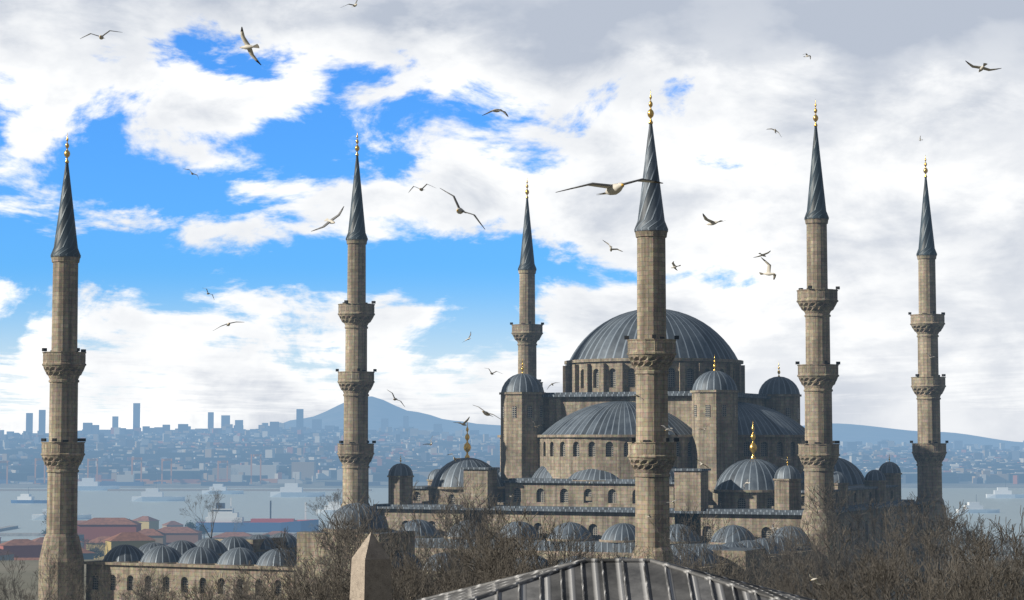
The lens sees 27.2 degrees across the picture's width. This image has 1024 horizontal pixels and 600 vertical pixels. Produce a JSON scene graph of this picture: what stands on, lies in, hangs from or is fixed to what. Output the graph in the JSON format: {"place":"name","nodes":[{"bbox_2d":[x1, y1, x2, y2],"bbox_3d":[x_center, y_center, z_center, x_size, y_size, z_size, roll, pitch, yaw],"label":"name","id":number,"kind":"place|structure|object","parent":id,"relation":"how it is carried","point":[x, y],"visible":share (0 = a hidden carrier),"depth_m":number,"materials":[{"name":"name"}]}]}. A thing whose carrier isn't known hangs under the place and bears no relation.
{"place":"outdoors","nodes":[
{"label":"outdoors","id":0,"kind":"place"},
{"bbox_2d":[80,30,122,39],"bbox_3d":[-11.779,-7.572,60.733,1.222,0.214,0.665,-9,2,-4],"label":"bird","id":1,"kind":"object","parent":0,"point":[101,37],"visible":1,"depth_m":60.61},
{"bbox_2d":[240,27,260,64],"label":"bird","id":2,"kind":"object","parent":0,"point":[248,46],"visible":1,"depth_m":73.66},
{"bbox_2d":[311,206,343,231],"bbox_3d":[-5.538,-2.404,64.519,1.306,0.143,0.673,-39,28,-17],"label":"bird","id":3,"kind":"object","parent":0,"point":[330,221],"visible":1,"depth_m":64.44},
{"bbox_2d":[440,188,484,228],"bbox_3d":[-1.062,-1.927,44.894,1.321,0.231,0.719,43,9,7],"label":"bird","id":4,"kind":"object","parent":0,"point":[459,210],"visible":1,"depth_m":44.76},
{"bbox_2d":[474,405,504,421],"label":"bird","id":5,"kind":"object","parent":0,"point":[486,413],"visible":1,"depth_m":71.54},
{"bbox_2d":[482,109,507,116],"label":"bird","id":6,"kind":"object","parent":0,"point":[499,110],"visible":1,"depth_m":68.71},
{"bbox_2d":[0,488,1023,540],"bbox_3d":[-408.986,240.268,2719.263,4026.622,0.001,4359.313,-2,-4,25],"label":"sea water","id":7,"kind":"structure","parent":0,"point":[248,505],"depth_m":1923.77,"materials":[{"name":"blue liquid"}]},
{"bbox_2d":[231,518,244,531],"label":"bare tree","id":8,"kind":"object","parent":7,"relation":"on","point":[237,521],"visible":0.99,"depth_m":1230.10,"materials":[{"name":"grey plant"}]},
{"bbox_2d":[196,498,318,531],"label":"cargo ship","id":9,"kind":"object","parent":7,"relation":"on","point":[223,522],"visible":0.81,"depth_m":1383.12,"materials":[{"name":"grey"}]},
{"bbox_2d":[0,473,1023,535],"bbox_3d":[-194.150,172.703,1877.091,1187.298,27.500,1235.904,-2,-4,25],"label":"harbour boats","id":10,"kind":"object","parent":7,"relation":"on","point":[287,490],"visible":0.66,"depth_m":2095.19,"materials":[{"name":"white"}]},
{"bbox_2d":[0,396,1023,599],"bbox_3d":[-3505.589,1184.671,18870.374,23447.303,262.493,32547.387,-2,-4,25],"label":"terrain","id":11,"kind":"structure","parent":0,"point":[378,409],"depth_m":7519.38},
{"bbox_2d":[0,585,39,599],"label":"bare tree","id":12,"kind":"object","parent":11,"relation":"on","point":[16,595],"visible":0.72,"depth_m":229.80,"materials":[{"name":"brown plant"}]},
{"bbox_2d":[0,573,41,599],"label":"bare tree","id":13,"kind":"object","parent":11,"relation":"on","point":[5,592],"visible":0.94,"depth_m":203.12,"materials":[{"name":"brown plant"}]},
{"bbox_2d":[0,548,89,599],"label":"bare tree","id":14,"kind":"object","parent":11,"relation":"on","point":[65,580],"visible":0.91,"depth_m":214.72,"materials":[{"name":"brown plant"}]},
{"bbox_2d":[23,578,90,599],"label":"bare tree","id":15,"kind":"object","parent":11,"relation":"on","point":[81,595],"visible":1,"depth_m":196.63,"materials":[{"name":"brown plant"}]},
{"bbox_2d":[81,537,106,555],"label":"bare tree","id":16,"kind":"object","parent":11,"relation":"on","point":[100,545],"visible":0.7,"depth_m":650.70,"materials":[{"name":"grey plant"}]},
{"bbox_2d":[87,547,103,558],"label":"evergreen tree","id":17,"kind":"object","parent":11,"relation":"on","point":[99,554],"visible":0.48,"depth_m":716.70,"materials":[{"name":"green plant"}]},
{"bbox_2d":[88,561,176,599],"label":"bare tree","id":18,"kind":"object","parent":11,"relation":"on","point":[145,583],"visible":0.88,"depth_m":208.53,"materials":[{"name":"brown plant"}]},
{"bbox_2d":[117,578,167,599],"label":"bare tree","id":19,"kind":"object","parent":11,"relation":"on","point":[150,585],"visible":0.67,"depth_m":209.78,"materials":[{"name":"brown plant"}]},
{"bbox_2d":[0,516,292,560],"bbox_3d":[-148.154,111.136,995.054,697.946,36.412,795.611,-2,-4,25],"label":"red-roofed buildings","id":20,"kind":"structure","parent":11,"relation":"on","point":[139,532],"depth_m":893.83,"materials":[{"name":"brown tile"}]},
{"bbox_2d":[125,583,171,599],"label":"bare tree","id":21,"kind":"object","parent":11,"relation":"on","point":[143,594],"visible":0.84,"depth_m":204.97,"materials":[{"name":"brown plant"}]},
{"bbox_2d":[152,580,214,599],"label":"bare tree","id":22,"kind":"object","parent":11,"relation":"on","point":[187,593],"visible":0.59,"depth_m":202.96,"materials":[{"name":"brown plant"}]},
{"bbox_2d":[185,520,208,534],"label":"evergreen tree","id":23,"kind":"object","parent":11,"relation":"on","point":[192,524],"visible":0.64,"depth_m":1104.57,"materials":[{"name":"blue plant"}]},
{"bbox_2d":[180,490,224,537],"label":"bare tree","id":24,"kind":"object","parent":11,"relation":"on","point":[216,502],"visible":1,"depth_m":449.88,"materials":[{"name":"grey plant"}]},
{"bbox_2d":[152,569,304,599],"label":"bare tree","id":25,"kind":"object","parent":11,"relation":"on","point":[217,587],"visible":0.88,"depth_m":149.47,"materials":[{"name":"brown plant"}]},
{"bbox_2d":[196,585,265,599],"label":"bare tree","id":26,"kind":"object","parent":11,"relation":"on","point":[235,592],"visible":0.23,"depth_m":224.50,"materials":[{"name":"brown plant"}]},
{"bbox_2d":[184,576,287,599],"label":"bare tree","id":27,"kind":"object","parent":11,"relation":"on","point":[244,590],"visible":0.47,"depth_m":172.84,"materials":[{"name":"brown plant"}]},
{"bbox_2d":[143,576,331,599],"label":"bare tree","id":28,"kind":"object","parent":11,"relation":"on","point":[277,598],"visible":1,"depth_m":132.37,"materials":[{"name":"brown plant"}]},
{"bbox_2d":[216,571,263,599],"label":"bare tree","id":29,"kind":"object","parent":11,"relation":"on","point":[250,597],"visible":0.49,"depth_m":195.29,"materials":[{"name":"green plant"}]},
{"bbox_2d":[226,552,348,598],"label":"bare tree","id":30,"kind":"object","parent":11,"relation":"on","point":[261,571],"visible":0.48,"depth_m":200.53,"materials":[{"name":"brown plant"}]},
{"bbox_2d":[231,579,349,599],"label":"bare tree","id":31,"kind":"object","parent":11,"relation":"on","point":[299,597],"visible":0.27,"depth_m":163.16,"materials":[{"name":"brown plant"}]},
{"bbox_2d":[305,489,341,527],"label":"bare tree","id":32,"kind":"object","parent":11,"relation":"on","point":[334,499],"visible":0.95,"depth_m":469.12,"materials":[{"name":"grey plant"}]},
{"bbox_2d":[266,512,383,599],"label":"bare tree","id":33,"kind":"object","parent":11,"relation":"on","point":[317,543],"visible":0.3,"depth_m":218.52,"materials":[{"name":"brown plant"}]},
{"bbox_2d":[255,556,396,599],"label":"bare tree","id":34,"kind":"object","parent":11,"relation":"on","point":[335,568],"visible":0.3,"depth_m":159.65,"materials":[{"name":"brown plant"}]},
{"bbox_2d":[267,513,393,599],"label":"bare tree","id":35,"kind":"object","parent":11,"relation":"on","point":[293,557],"visible":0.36,"depth_m":206.75,"materials":[{"name":"brown plant"}]},
{"bbox_2d":[265,549,424,599],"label":"bare tree","id":36,"kind":"object","parent":11,"relation":"on","point":[320,584],"visible":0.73,"depth_m":140.89,"materials":[{"name":"brown plant"}]},
{"bbox_2d":[305,491,411,599],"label":"bare tree","id":37,"kind":"object","parent":11,"relation":"on","point":[343,537],"visible":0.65,"depth_m":176.94,"materials":[{"name":"brown plant"}]},
{"bbox_2d":[285,536,449,599],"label":"bare tree","id":38,"kind":"object","parent":11,"relation":"on","point":[304,576],"visible":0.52,"depth_m":158.47,"materials":[{"name":"brown plant"}]},
{"bbox_2d":[311,547,427,599],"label":"bare tree","id":39,"kind":"object","parent":11,"relation":"on","point":[350,571],"visible":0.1,"depth_m":177.71,"materials":[{"name":"brown plant"}]},
{"bbox_2d":[350,532,391,599],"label":"obelisk","id":40,"kind":"object","parent":11,"relation":"on","point":[371,570],"visible":1,"depth_m":136.47,"materials":[{"name":"stone"}]},
{"bbox_2d":[319,524,433,595],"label":"bare tree","id":41,"kind":"object","parent":11,"relation":"on","point":[350,541],"visible":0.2,"depth_m":202.54,"materials":[{"name":"brown plant"}]},
{"bbox_2d":[309,569,446,599],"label":"bare tree","id":42,"kind":"object","parent":11,"relation":"on","point":[344,593],"visible":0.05,"depth_m":180.71,"materials":[{"name":"brown plant"}]},
{"bbox_2d":[342,572,475,599],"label":"bare tree","id":43,"kind":"object","parent":11,"relation":"on","point":[395,584],"visible":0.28,"depth_m":168.42,"materials":[{"name":"brown plant"}]},
{"bbox_2d":[391,550,444,598],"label":"bare tree","id":44,"kind":"object","parent":11,"relation":"on","point":[421,563],"visible":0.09,"depth_m":202.12,"materials":[{"name":"brown plant"}]},
{"bbox_2d":[388,547,471,595],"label":"bare tree","id":45,"kind":"object","parent":11,"relation":"on","point":[428,564],"visible":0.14,"depth_m":199.61,"materials":[{"name":"brown plant"}]},
{"bbox_2d":[393,545,473,599],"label":"bare tree","id":46,"kind":"object","parent":11,"relation":"on","point":[428,586],"visible":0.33,"depth_m":172.85,"materials":[{"name":"brown plant"}]},
{"bbox_2d":[392,548,484,599],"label":"bare tree","id":47,"kind":"object","parent":11,"relation":"on","point":[439,575],"visible":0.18,"depth_m":184.20,"materials":[{"name":"brown plant"}]},
{"bbox_2d":[407,545,480,597],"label":"bare tree","id":48,"kind":"object","parent":11,"relation":"on","point":[433,577],"visible":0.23,"depth_m":182.53,"materials":[{"name":"brown plant"}]},
{"bbox_2d":[392,531,521,599],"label":"bare tree","id":49,"kind":"object","parent":11,"relation":"on","point":[448,582],"visible":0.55,"depth_m":148.50,"materials":[{"name":"brown plant"}]},
{"bbox_2d":[409,494,509,573],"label":"bare tree","id":50,"kind":"object","parent":11,"relation":"on","point":[450,525],"visible":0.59,"depth_m":212.25,"materials":[{"name":"brown plant"}]},
{"bbox_2d":[420,556,499,596],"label":"bare tree","id":51,"kind":"object","parent":11,"relation":"on","point":[453,572],"visible":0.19,"depth_m":151.98,"materials":[{"name":"brown plant"}]},
{"bbox_2d":[387,476,533,572],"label":"bare tree","id":52,"kind":"object","parent":11,"relation":"on","point":[447,510],"visible":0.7,"depth_m":211.74,"materials":[{"name":"brown plant"}]},
{"bbox_2d":[450,566,509,590],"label":"bare tree","id":53,"kind":"object","parent":11,"relation":"on","point":[470,580],"visible":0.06,"depth_m":160.59,"materials":[{"name":"brown plant"}]},
{"bbox_2d":[440,501,528,572],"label":"bare tree","id":54,"kind":"object","parent":11,"relation":"on","point":[480,526],"visible":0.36,"depth_m":209.53,"materials":[{"name":"brown plant"}]},
{"bbox_2d":[427,521,558,594],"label":"bare tree","id":55,"kind":"object","parent":11,"relation":"on","point":[478,571],"visible":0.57,"depth_m":148.84,"materials":[{"name":"brown plant"}]},
{"bbox_2d":[435,520,550,569],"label":"bare tree","id":56,"kind":"object","parent":11,"relation":"on","point":[489,548],"visible":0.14,"depth_m":217.35,"materials":[{"name":"brown plant"}]},
{"bbox_2d":[38,90,948,599],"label":"mosque","id":57,"kind":"structure","parent":11,"relation":"on","point":[618,448],"depth_m":314.92,"materials":[{"name":"stone"}]},
{"bbox_2d":[452,541,553,588],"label":"bare tree","id":58,"kind":"object","parent":11,"relation":"on","point":[515,564],"visible":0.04,"depth_m":175.72,"materials":[{"name":"brown plant"}]},
{"bbox_2d":[0,403,1023,490],"bbox_3d":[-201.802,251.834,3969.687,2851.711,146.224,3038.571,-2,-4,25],"label":"shore city","id":59,"kind":"object","parent":11,"relation":"on","point":[226,454],"visible":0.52,"depth_m":3424.48,"materials":[{"name":"blue"}]},
{"bbox_2d":[477,535,548,579],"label":"bare tree","id":60,"kind":"object","parent":11,"relation":"on","point":[508,563],"visible":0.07,"depth_m":170.91,"materials":[{"name":"brown plant"}]},
{"bbox_2d":[502,561,530,578],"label":"bare tree","id":61,"kind":"object","parent":11,"relation":"on","point":[527,568],"visible":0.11,"depth_m":143.23,"materials":[{"name":"brown plant"}]},
{"bbox_2d":[444,497,590,585],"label":"bare tree","id":62,"kind":"object","parent":11,"relation":"on","point":[531,552],"visible":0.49,"depth_m":147.37,"materials":[{"name":"brown plant"}]},
{"bbox_2d":[468,513,596,576],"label":"bare tree","id":63,"kind":"object","parent":11,"relation":"on","point":[561,541],"visible":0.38,"depth_m":176.82,"materials":[{"name":"brown plant"}]},
{"bbox_2d":[515,536,616,565],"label":"bare tree","id":64,"kind":"object","parent":11,"relation":"on","point":[587,555],"visible":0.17,"depth_m":185.20,"materials":[{"name":"brown plant"}]},
{"bbox_2d":[605,537,652,558],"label":"bare tree","id":65,"kind":"object","parent":11,"relation":"on","point":[618,556],"visible":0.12,"depth_m":215.40,"materials":[{"name":"brown plant"}]},
{"bbox_2d":[626,547,695,567],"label":"bare tree","id":66,"kind":"object","parent":11,"relation":"on","point":[669,561],"visible":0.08,"depth_m":213.10,"materials":[{"name":"brown plant"}]},
{"bbox_2d":[666,544,694,566],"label":"bare tree","id":67,"kind":"object","parent":11,"relation":"on","point":[679,553],"visible":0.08,"depth_m":215.45,"materials":[{"name":"brown plant"}]},
{"bbox_2d":[645,501,739,572],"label":"bare tree","id":68,"kind":"object","parent":11,"relation":"on","point":[689,533],"visible":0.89,"depth_m":217.24,"materials":[{"name":"brown plant"}]},
{"bbox_2d":[684,547,747,581],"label":"bare tree","id":69,"kind":"object","parent":11,"relation":"on","point":[722,569],"visible":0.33,"depth_m":166.10,"materials":[{"name":"brown plant"}]},
{"bbox_2d":[683,545,782,586],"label":"bare tree","id":70,"kind":"object","parent":11,"relation":"on","point":[701,559],"visible":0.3,"depth_m":192.39,"materials":[{"name":"brown plant"}]},
{"bbox_2d":[719,551,795,592],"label":"bare tree","id":71,"kind":"object","parent":11,"relation":"on","point":[754,581],"visible":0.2,"depth_m":203.46,"materials":[{"name":"brown plant"}]},
{"bbox_2d":[723,560,795,593],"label":"bare tree","id":72,"kind":"object","parent":11,"relation":"on","point":[750,576],"visible":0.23,"depth_m":193.41,"materials":[{"name":"brown plant"}]},
{"bbox_2d":[748,519,823,588],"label":"bare tree","id":73,"kind":"object","parent":11,"relation":"on","point":[785,547],"visible":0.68,"depth_m":210.26,"materials":[{"name":"brown plant"}]},
{"bbox_2d":[730,523,856,590],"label":"bare tree","id":74,"kind":"object","parent":11,"relation":"on","point":[806,544],"visible":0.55,"depth_m":220.02,"materials":[{"name":"brown plant"}]},
{"bbox_2d":[762,562,827,599],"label":"bare tree","id":75,"kind":"object","parent":11,"relation":"on","point":[785,581],"visible":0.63,"depth_m":178.86,"materials":[{"name":"brown plant"}]},
{"bbox_2d":[772,572,848,599],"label":"bare tree","id":76,"kind":"object","parent":11,"relation":"on","point":[796,587],"visible":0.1,"depth_m":196.76,"materials":[{"name":"brown plant"}]},
{"bbox_2d":[776,567,854,599],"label":"bare tree","id":77,"kind":"object","parent":11,"relation":"on","point":[822,581],"visible":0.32,"depth_m":181.60,"materials":[{"name":"brown plant"}]},
{"bbox_2d":[773,549,863,594],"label":"bare tree","id":78,"kind":"object","parent":11,"relation":"on","point":[819,565],"visible":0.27,"depth_m":223.96,"materials":[{"name":"brown plant"}]},
{"bbox_2d":[801,546,868,599],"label":"bare tree","id":79,"kind":"object","parent":11,"relation":"on","point":[831,559],"visible":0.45,"depth_m":219.01,"materials":[{"name":"brown plant"}]},
{"bbox_2d":[780,544,895,599],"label":"bare tree","id":80,"kind":"object","parent":11,"relation":"on","point":[805,561],"visible":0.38,"depth_m":185.95,"materials":[{"name":"brown plant"}]},
{"bbox_2d":[775,552,947,599],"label":"bare tree","id":81,"kind":"object","parent":11,"relation":"on","point":[867,573],"visible":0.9,"depth_m":135.95,"materials":[{"name":"brown plant"}]},
{"bbox_2d":[819,544,912,599],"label":"bare tree","id":82,"kind":"object","parent":11,"relation":"on","point":[848,555],"visible":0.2,"depth_m":223.55,"materials":[{"name":"brown plant"}]},
{"bbox_2d":[797,477,939,599],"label":"bare tree","id":83,"kind":"object","parent":11,"relation":"on","point":[826,508],"visible":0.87,"depth_m":224.21,"materials":[{"name":"brown plant"}]},
{"bbox_2d":[786,504,966,599],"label":"bare tree","id":84,"kind":"object","parent":11,"relation":"on","point":[934,549],"visible":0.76,"depth_m":167.36,"materials":[{"name":"brown plant"}]},
{"bbox_2d":[820,540,939,599],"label":"bare tree","id":85,"kind":"object","parent":11,"relation":"on","point":[859,572],"visible":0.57,"depth_m":155.66,"materials":[{"name":"brown plant"}]},
{"bbox_2d":[836,560,950,599],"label":"bare tree","id":86,"kind":"object","parent":11,"relation":"on","point":[892,584],"visible":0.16,"depth_m":170.06,"materials":[{"name":"brown plant"}]},
{"bbox_2d":[855,505,993,598],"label":"bare tree","id":87,"kind":"object","parent":11,"relation":"on","point":[951,530],"visible":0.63,"depth_m":203.37,"materials":[{"name":"brown plant"}]},
{"bbox_2d":[841,545,1014,599],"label":"bare tree","id":88,"kind":"object","parent":11,"relation":"on","point":[904,564],"visible":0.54,"depth_m":150.37,"materials":[{"name":"brown plant"}]},
{"bbox_2d":[902,525,984,597],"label":"bare tree","id":89,"kind":"object","parent":11,"relation":"on","point":[919,544],"visible":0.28,"depth_m":210.68,"materials":[{"name":"brown plant"}]},
{"bbox_2d":[891,490,1000,596],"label":"bare tree","id":90,"kind":"object","parent":11,"relation":"on","point":[944,520],"visible":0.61,"depth_m":210.16,"materials":[{"name":"brown plant"}]},
{"bbox_2d":[929,586,970,599],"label":"bare tree","id":91,"kind":"object","parent":11,"relation":"on","point":[938,594],"visible":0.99,"depth_m":124.63,"materials":[{"name":"brown plant"}]},
{"bbox_2d":[901,534,1021,599],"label":"bare tree","id":92,"kind":"object","parent":11,"relation":"on","point":[931,588],"visible":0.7,"depth_m":130.69,"materials":[{"name":"brown plant"}]},
{"bbox_2d":[903,515,1023,599],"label":"bare tree","id":93,"kind":"object","parent":11,"relation":"on","point":[988,532],"visible":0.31,"depth_m":177.29,"materials":[{"name":"brown plant"}]},
{"bbox_2d":[934,542,1023,599],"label":"bare tree","id":94,"kind":"object","parent":11,"relation":"on","point":[1011,564],"visible":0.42,"depth_m":151.19,"materials":[{"name":"brown plant"}]},
{"bbox_2d":[943,523,1023,593],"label":"bare tree","id":95,"kind":"object","parent":11,"relation":"on","point":[982,547],"visible":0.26,"depth_m":242.06,"materials":[{"name":"brown plant"}]},
{"bbox_2d":[952,507,1023,599],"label":"bare tree","id":96,"kind":"object","parent":11,"relation":"on","point":[1013,578],"visible":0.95,"depth_m":124.84,"materials":[{"name":"brown plant"}]},
{"bbox_2d":[955,559,1022,599],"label":"bare tree","id":97,"kind":"object","parent":11,"relation":"on","point":[996,594],"visible":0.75,"depth_m":124.47,"materials":[{"name":"brown plant"}]},
{"bbox_2d":[979,565,1023,596],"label":"bare tree","id":98,"kind":"object","parent":11,"relation":"on","point":[1006,579],"visible":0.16,"depth_m":171.59,"materials":[{"name":"brown plant"}]},
{"bbox_2d":[988,556,1023,595],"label":"bare tree","id":99,"kind":"object","parent":11,"relation":"on","point":[1005,563],"visible":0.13,"depth_m":182.58,"materials":[{"name":"brown plant"}]},
{"bbox_2d":[998,541,1023,584],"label":"bare tree","id":100,"kind":"object","parent":11,"relation":"on","point":[1013,553],"visible":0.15,"depth_m":192.06,"materials":[{"name":"brown plant"}]},
{"bbox_2d":[0,0,1023,441],"label":"sky","id":101,"kind":"structure","parent":0,"point":[270,145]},
{"bbox_2d":[555,178,662,194],"bbox_3d":[1.139,-1.258,24.031,1.330,0.144,0.688,-6,-4,-21],"label":"bird","id":102,"kind":"object","parent":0,"point":[614,189],"visible":1,"depth_m":23.89},
{"bbox_2d":[417,558,813,599],"bbox_3d":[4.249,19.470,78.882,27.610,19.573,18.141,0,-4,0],"label":"roof","id":103,"kind":"structure","parent":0,"point":[617,579],"depth_m":77.81,"materials":[{"name":"grey metal"}]},
{"bbox_2d":[660,425,677,435],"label":"bird","id":104,"kind":"object","parent":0,"point":[667,429],"visible":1,"depth_m":135.71},
{"bbox_2d":[703,214,721,224],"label":"bird","id":105,"kind":"object","parent":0,"point":[710,221],"visible":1,"depth_m":73.60},
{"bbox_2d":[759,257,775,279],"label":"bird","id":106,"kind":"object","parent":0,"point":[768,273],"visible":1,"depth_m":73.65},
{"bbox_2d":[809,573,823,586],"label":"bird","id":107,"kind":"object","parent":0,"point":[814,578],"visible":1,"depth_m":117.25},
{"bbox_2d":[965,60,1000,71],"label":"bird","id":108,"kind":"object","parent":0,"point":[980,68],"visible":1,"depth_m":83.22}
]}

